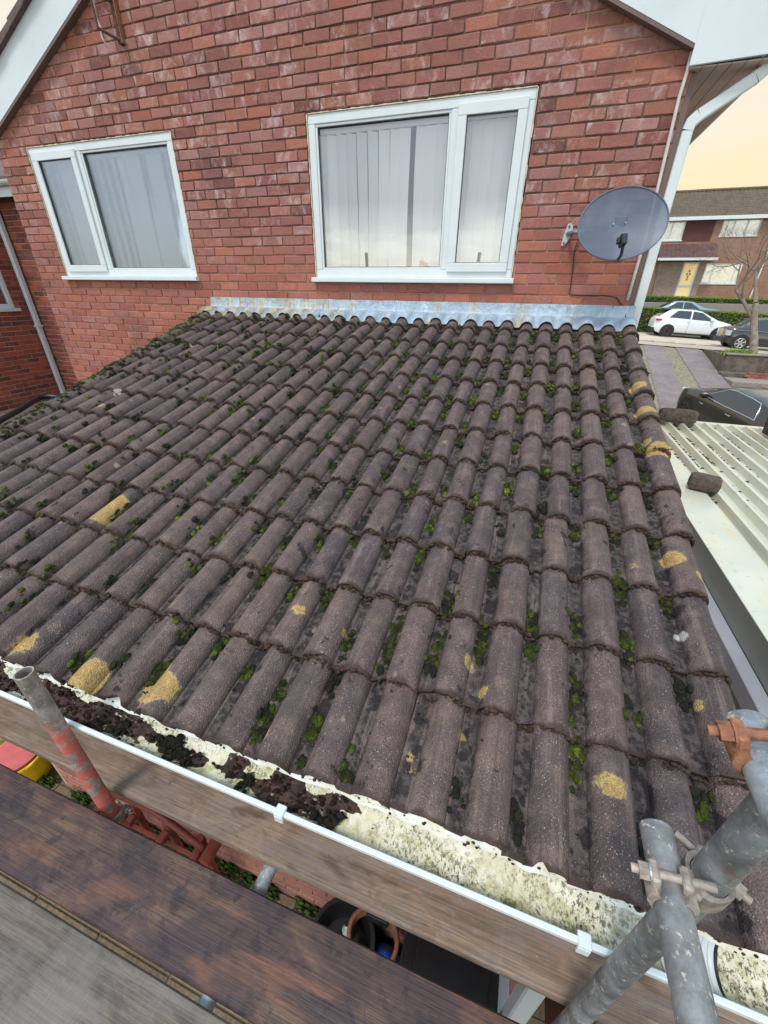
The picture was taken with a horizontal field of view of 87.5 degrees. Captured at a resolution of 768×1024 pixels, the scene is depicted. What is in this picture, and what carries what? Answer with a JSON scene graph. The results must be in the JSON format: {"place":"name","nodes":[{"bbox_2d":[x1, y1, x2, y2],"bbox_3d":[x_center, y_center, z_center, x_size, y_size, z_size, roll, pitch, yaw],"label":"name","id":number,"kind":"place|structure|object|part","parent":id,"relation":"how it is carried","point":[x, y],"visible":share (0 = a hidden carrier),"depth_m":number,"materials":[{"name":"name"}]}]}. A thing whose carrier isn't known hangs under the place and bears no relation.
{"place":"outdoors","nodes":[
{"label":"outdoors","id":0,"kind":"place"},
{"bbox_2d":[0,161,77,413],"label":"neighbour house","id":1,"kind":"structure","parent":0,"point":[34,359],"depth_m":6.90,"materials":[{"name":"brick"}]},
{"bbox_2d":[0,272,21,311],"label":"window","id":2,"kind":"structure","parent":1,"relation":"in","point":[9,307],"depth_m":6.67,"materials":[{"name":"white plastic"}]},
{"bbox_2d":[0,779,544,1023],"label":"yard paving","id":3,"kind":"structure","parent":0,"point":[286,901],"depth_m":2.79,"materials":[{"name":"beige concrete"}]},
{"bbox_2d":[0,738,51,781],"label":"plastic tub","id":4,"kind":"object","parent":3,"relation":"on","point":[30,765],"visible":0.45,"depth_m":3.48,"materials":[{"name":"red plastic"}]},
{"bbox_2d":[13,666,131,828],"bbox_3d":[-1.044,1.736,1.859,0.048,2.925,0.048,10,31,16],"label":"scaffold tube","id":5,"kind":"object","parent":3,"relation":"on","point":[32,688],"visible":0.48,"depth_m":1.28,"materials":[{"name":"red paint"}]},
{"bbox_2d":[112,800,132,822],"bbox_3d":[-1.048,1.179,1.521,0.105,0.105,0.146,10,31,16],"label":"scaffold coupler","id":6,"kind":"object","parent":5,"relation":"attached to","point":[120,815],"visible":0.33,"depth_m":1.55,"materials":[{"name":"metal"}]},
{"bbox_3d":[-1.068,1.186,1.503,4.600,0.048,0.048,10,31,16],"label":"scaffold tube","id":7,"kind":"object","parent":6,"relation":"on","visible":0},
{"bbox_2d":[198,864,276,1011],"bbox_3d":[-0.574,1.476,0.891,0.048,0.048,1.800,10,31,16],"label":"scaffold tube","id":8,"kind":"object","parent":7,"relation":"on","point":[264,879],"depth_m":1.31,"materials":[{"name":"silver metal"}]},
{"bbox_2d":[0,881,231,1023],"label":"scaffold board","id":9,"kind":"object","parent":8,"relation":"on","point":[54,969],"visible":1,"depth_m":1.10,"materials":[{"name":"wood"}]},
{"bbox_2d":[0,764,519,1023],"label":"scaffold board","id":10,"kind":"object","parent":8,"relation":"on","point":[251,956],"visible":1,"depth_m":1.19,"materials":[{"name":"brown wood"}]},
{"bbox_2d":[93,790,220,873],"bbox_3d":[-1.645,2.475,2.710,1.033,0.831,0.521,10,31,16],"label":"garden bench","id":11,"kind":"object","parent":3,"relation":"on","point":[173,830],"visible":0.29,"depth_m":2.69,"materials":[{"name":"red paint"}]},
{"bbox_2d":[36,774,401,956],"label":"weeds","id":12,"kind":"object","parent":3,"relation":"on","point":[46,781],"visible":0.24,"depth_m":3.02,"materials":[{"name":"plant"}]},
{"bbox_2d":[314,898,374,950],"bbox_3d":[-0.262,2.806,2.558,0.410,0.430,0.410,10,31,16],"label":"plant pot","id":13,"kind":"object","parent":3,"relation":"on","point":[334,914],"visible":0.24,"depth_m":2.62,"materials":[{"name":"black plastic"}]},
{"bbox_2d":[342,920,352,939],"bbox_3d":[-0.233,2.659,2.549,0.066,0.252,0.066,10,31,16],"label":"bottle","id":14,"kind":"object","parent":13,"relation":"in","point":[344,928],"visible":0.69,"depth_m":2.51,"materials":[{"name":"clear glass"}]},
{"bbox_2d":[374,942,399,962],"bbox_3d":[-0.006,2.884,2.537,0.249,0.406,0.200,10,31,16],"label":"blue bag","id":15,"kind":"object","parent":3,"relation":"on","point":[385,949],"visible":0.13,"depth_m":2.50,"materials":[{"name":"plastic"}]},
{"bbox_2d":[399,930,499,1011],"bbox_3d":[0.291,2.712,2.153,0.480,0.998,0.514,10,31,16],"label":"wheelie bin","id":16,"kind":"object","parent":3,"relation":"on","point":[454,972],"visible":0.2,"depth_m":1.97,"materials":[{"name":"black plastic"}]},
{"bbox_2d":[552,792,767,1023],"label":"scaffold tube","id":17,"kind":"object","parent":3,"relation":"on","point":[730,856],"visible":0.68,"depth_m":0.69,"materials":[{"name":"silver metal"}]},
{"bbox_2d":[630,831,753,918],"bbox_3d":[0.465,0.558,0.606,0.158,0.086,0.106,-12,32,-22],"label":"scaffold coupler","id":18,"kind":"object","parent":17,"relation":"attached to","point":[698,898],"visible":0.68,"depth_m":0.59,"materials":[{"name":"metal"}]},
{"bbox_2d":[639,819,719,1023],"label":"scaffold tube","id":19,"kind":"object","parent":18,"relation":"attached to","point":[691,995],"visible":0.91,"depth_m":0.54,"materials":[{"name":"silver metal"}]},
{"bbox_2d":[722,709,767,831],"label":"scaffold tube","id":20,"kind":"object","parent":17,"relation":"attached to","point":[755,771],"visible":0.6,"depth_m":0.45,"materials":[{"name":"silver metal"}]},
{"bbox_2d":[706,717,767,779],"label":"scaffold coupler","id":21,"kind":"object","parent":20,"relation":"attached to","point":[735,736],"visible":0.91,"depth_m":0.47,"materials":[{"name":"metal"}]},
{"bbox_2d":[0,331,749,1023],"bbox_3d":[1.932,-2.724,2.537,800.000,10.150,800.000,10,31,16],"label":"ground","id":22,"kind":"structure","parent":0,"point":[538,1013],"depth_m":2.90,"materials":[{"name":"grey concrete"}]},
{"bbox_2d":[0,297,767,1023],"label":"lean to extension","id":23,"kind":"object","parent":22,"relation":"on","point":[416,587],"visible":0.97,"depth_m":1.54,"materials":[{"name":"tile"}]},
{"bbox_2d":[366,912,387,927],"bbox_3d":[-0.038,2.517,2.497,0.140,0.080,0.049,10,31,16],"label":"hose bracket","id":24,"kind":"object","parent":23,"relation":"attached to","point":[377,920],"visible":0.48,"depth_m":2.47,"materials":[{"name":"black plastic"}]},
{"bbox_2d":[347,908,399,960],"bbox_3d":[-0.070,2.613,2.448,0.328,0.228,0.268,10,31,16],"label":"garden hose","id":25,"kind":"object","parent":24,"relation":"hanging from","point":[357,915],"visible":0.48,"depth_m":2.46,"materials":[{"name":"orange rubber"}]},
{"bbox_2d":[0,696,757,1023],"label":"scaffold board","id":26,"kind":"object","parent":23,"relation":"on","point":[544,964],"visible":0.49,"depth_m":1.29,"materials":[{"name":"brown wood"}]},
{"bbox_2d":[0,0,767,380],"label":"brick house","id":27,"kind":"structure","parent":22,"relation":"on","point":[170,164],"depth_m":3.34,"materials":[{"name":"red brick"}]},
{"bbox_2d":[0,394,56,429],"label":"flat roof","id":28,"kind":"structure","parent":27,"relation":"attached to","point":[21,410],"depth_m":5.30,"materials":[{"name":"stone"}]},
{"bbox_2d":[90,0,125,46],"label":"rusty bracket","id":29,"kind":"object","parent":27,"relation":"attached to","point":[120,38],"visible":1,"depth_m":3.35,"materials":[{"name":"metal"}]},
{"bbox_2d":[26,130,199,281],"bbox_3d":[-2.702,-3.205,4.593,2.366,1.993,0.952,10,31,16],"label":"window","id":30,"kind":"structure","parent":27,"relation":"in","point":[115,208],"depth_m":4.18,"materials":[{"name":"white plastic"}]},
{"bbox_2d":[306,85,538,283],"bbox_3d":[0.345,-2.668,3.701,2.286,1.993,0.952,10,31,16],"label":"window","id":31,"kind":"structure","parent":27,"relation":"in","point":[440,182],"depth_m":3.33,"materials":[{"name":"white plastic"}]},
{"bbox_2d":[420,259,433,266],"bbox_3d":[0.371,-2.186,3.589,0.188,0.151,0.048,10,31,16],"label":"flower spray","id":32,"kind":"object","parent":27,"relation":"attached to","point":[423,263],"visible":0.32,"depth_m":3.58,"materials":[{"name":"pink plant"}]},
{"bbox_2d":[569,239,625,316],"bbox_3d":[1.696,-1.803,3.120,0.493,0.573,0.035,11,31,18],"label":"black cable","id":33,"kind":"object","parent":27,"relation":"attached to","point":[587,295],"visible":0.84,"depth_m":3.16,"materials":[{"name":"black rubber"}]},
{"bbox_2d":[561,185,669,260],"bbox_3d":[1.500,-1.965,2.752,0.375,0.431,0.712,-23,37,-36],"label":"satellite dish","id":34,"kind":"object","parent":27,"relation":"attached to","point":[622,223],"visible":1,"depth_m":2.70,"materials":[{"name":"grey metal"}]},
{"bbox_2d":[626,50,692,299],"bbox_3d":[1.900,-2.246,2.799,0.047,1.361,0.023,10,31,16],"label":"white conduit","id":35,"kind":"object","parent":27,"relation":"attached to","point":[664,156],"visible":0.84,"depth_m":2.67,"materials":[{"name":"white plastic"}]},
{"bbox_2d":[545,997,593,1023],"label":"boundary fence","id":36,"kind":"object","parent":22,"relation":"on","point":[553,1010],"depth_m":2.36,"materials":[{"name":"brown wood"}]},
{"bbox_2d":[643,345,680,407],"bbox_3d":[9.174,-3.263,12.337,0.916,1.617,18.332,13,31,21],"label":"drive strip","id":37,"kind":"object","parent":22,"relation":"on","point":[666,383],"visible":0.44,"depth_m":15.73,"materials":[{"name":"concrete"}]},
{"bbox_2d":[640,345,713,411],"bbox_3d":[9.643,-3.161,12.182,3.139,1.638,18.482,13,31,20],"label":"gravel bed","id":38,"kind":"object","parent":22,"relation":"on","point":[685,376],"visible":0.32,"depth_m":16.22,"materials":[{"name":"beige gravel"}]},
{"bbox_2d":[657,301,718,311],"bbox_3d":[20.511,-13.975,28.125,4.580,1.491,1.949,11,31,18],"label":"parked car","id":39,"kind":"object","parent":22,"relation":"on","point":[684,304],"visible":0.22,"depth_m":27.21,"materials":[{"name":"blue metal"}]},
{"bbox_3d":[19.798,-14.076,27.389,1.060,0.449,0.182,11,31,18],"label":"side window","id":40,"kind":"part","parent":39,"relation":"part of","materials":[{"name":"grey glass"}]},
{"bbox_3d":[20.826,-13.891,27.044,1.000,0.417,0.182,11,31,18],"label":"side window","id":41,"kind":"part","parent":39,"relation":"part of","materials":[{"name":"grey glass"}]},
{"bbox_2d":[637,340,767,350],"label":"kerb","id":42,"kind":"structure","parent":22,"relation":"on","point":[692,344],"depth_m":20.12,"materials":[{"name":"concrete"}]},
{"bbox_2d":[637,306,767,335],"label":"hedge","id":43,"kind":"object","parent":22,"relation":"on","point":[728,317],"visible":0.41,"depth_m":25.03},
{"bbox_2d":[675,347,730,387],"bbox_3d":[10.777,-2.955,11.871,1.141,1.568,18.260,12,31,19],"label":"drive strip","id":44,"kind":"object","parent":22,"relation":"on","point":[703,371],"visible":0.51,"depth_m":16.31,"materials":[{"name":"concrete"}]},
{"bbox_2d":[676,387,767,426],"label":"parked car","id":45,"kind":"object","parent":44,"relation":"on","point":[747,406],"visible":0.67,"depth_m":10.84,"materials":[{"name":"black paint"}]},
{"bbox_3d":[9.350,-2.973,10.728,0.171,0.419,1.940,1,37,0],"label":"side window","id":46,"kind":"part","parent":45,"relation":"part of","materials":[{"name":"grey glass"}]},
{"bbox_2d":[645,295,767,303],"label":"hedge","id":47,"kind":"object","parent":22,"relation":"on","point":[696,299],"visible":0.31,"depth_m":29.17,"materials":[{"name":"green plant"}]},
{"bbox_2d":[647,186,767,298],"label":"terraced house","id":48,"kind":"structure","parent":22,"relation":"on","point":[697,215],"depth_m":33.15,"materials":[{"name":"brown brick"}]},
{"bbox_2d":[662,221,686,241],"bbox_3d":[23.890,-23.318,33.362,1.920,1.370,0.240,10,31,16],"label":"window","id":49,"kind":"structure","parent":48,"relation":"in","point":[674,231],"depth_m":33.36,"materials":[{"name":"white plastic"}]},
{"bbox_2d":[674,262,699,296],"bbox_3d":[25.975,-19.670,34.589,1.160,3.150,0.090,10,31,16],"label":"front door","id":50,"kind":"structure","parent":48,"relation":"in","point":[688,274],"depth_m":34.40,"materials":[{"name":"yellow glass"}]},
{"bbox_2d":[699,263,743,284],"bbox_3d":[28.211,-19.916,33.561,2.720,1.530,0.240,10,31,16],"label":"window","id":51,"kind":"structure","parent":48,"relation":"in","point":[720,277],"depth_m":33.63,"materials":[{"name":"white glass"}]},
{"bbox_2d":[719,218,762,236],"bbox_3d":[28.401,-22.668,31.961,2.690,1.240,0.240,10,31,16],"label":"window","id":52,"kind":"structure","parent":48,"relation":"in","point":[750,221],"depth_m":31.97,"materials":[{"name":"white glass"}]},
{"bbox_2d":[661,420,767,717],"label":"carport","id":53,"kind":"object","parent":22,"relation":"on","point":[728,522],"visible":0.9,"depth_m":2.51,"materials":[{"name":"white metal"}]},
{"bbox_2d":[658,408,698,422],"bbox_3d":[3.314,-1.091,4.522,0.394,0.141,0.149,10,31,16],"label":"stone block","id":54,"kind":"object","parent":53,"relation":"on","point":[678,415],"depth_m":4.47,"materials":[{"name":"stone"}]},
{"bbox_2d":[687,472,722,492],"bbox_3d":[2.410,-0.223,3.014,0.205,0.114,0.136,23,36,34],"label":"stone block","id":55,"kind":"object","parent":53,"relation":"on","point":[705,482],"depth_m":2.97,"materials":[{"name":"stone"}]},
{"bbox_2d":[762,417,767,435],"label":"stone block","id":56,"kind":"object","parent":53,"relation":"on","point":[765,430],"depth_m":4.09,"materials":[{"name":"stone"}]},
{"bbox_2d":[703,349,767,379],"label":"brick planter","id":57,"kind":"object","parent":22,"relation":"on","point":[747,365],"visible":0.61,"depth_m":15.60,"materials":[{"name":"brick"}]},
{"bbox_2d":[688,192,767,353],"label":"bare tree","id":58,"kind":"object","parent":57,"relation":"on","point":[753,318],"visible":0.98,"depth_m":15.36,"materials":[{"name":"grey plant"}]},
{"bbox_2d":[717,347,761,354],"bbox_3d":[14.081,-6.360,15.866,1.498,0.322,1.038,10,31,16],"label":"grass tuft","id":59,"kind":"object","parent":57,"relation":"on","point":[731,350],"visible":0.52,"depth_m":15.77,"materials":[{"name":"green plant"}]},
{"bbox_2d":[724,377,767,387],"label":"stone slab","id":60,"kind":"structure","parent":22,"relation":"on","point":[750,383],"depth_m":14.76,"materials":[{"name":"grey stone"}]},
{"bbox_2d":[0,0,767,189],"label":"sky","id":61,"kind":"structure","parent":0,"point":[732,151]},
{"bbox_2d":[635,332,767,349],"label":"road","id":62,"kind":"structure","parent":0,"point":[680,339],"depth_m":22.67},
{"bbox_2d":[646,308,729,340],"bbox_3d":[18.198,-11.197,23.904,4.080,1.536,2.040,12,31,15],"label":"parked car","id":63,"kind":"object","parent":62,"relation":"on","point":[666,322],"visible":0.87,"depth_m":23.31,"materials":[{"name":"white paint"}]},
{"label":"rear window","id":64,"kind":"part","parent":63,"relation":"part of","materials":[{"name":"black glass"}]},
{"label":"side window","id":65,"kind":"part","parent":63,"relation":"part of","materials":[{"name":"grey glass"}]},
{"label":"side window","id":66,"kind":"part","parent":63,"relation":"part of","materials":[{"name":"grey glass"}]},
{"bbox_2d":[713,317,767,348],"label":"parked car","id":67,"kind":"object","parent":62,"relation":"on","point":[737,335],"visible":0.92,"depth_m":19.24,"materials":[{"name":"black paint"}]},
{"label":"rear window","id":68,"kind":"part","parent":67,"relation":"part of","materials":[{"name":"glass"}]},
{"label":"side window","id":69,"kind":"part","parent":67,"relation":"part of","materials":[{"name":"grey glass"}]},
{"bbox_2d":[638,341,767,353],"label":"pavement","id":70,"kind":"structure","parent":0,"point":[689,346],"depth_m":19.46,"materials":[{"name":"beige concrete"}]},
{"bbox_2d":[643,302,767,313],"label":"garden wall","id":71,"kind":"structure","parent":0,"point":[763,308],"depth_m":28.40,"materials":[{"name":"concrete"}]}
]}

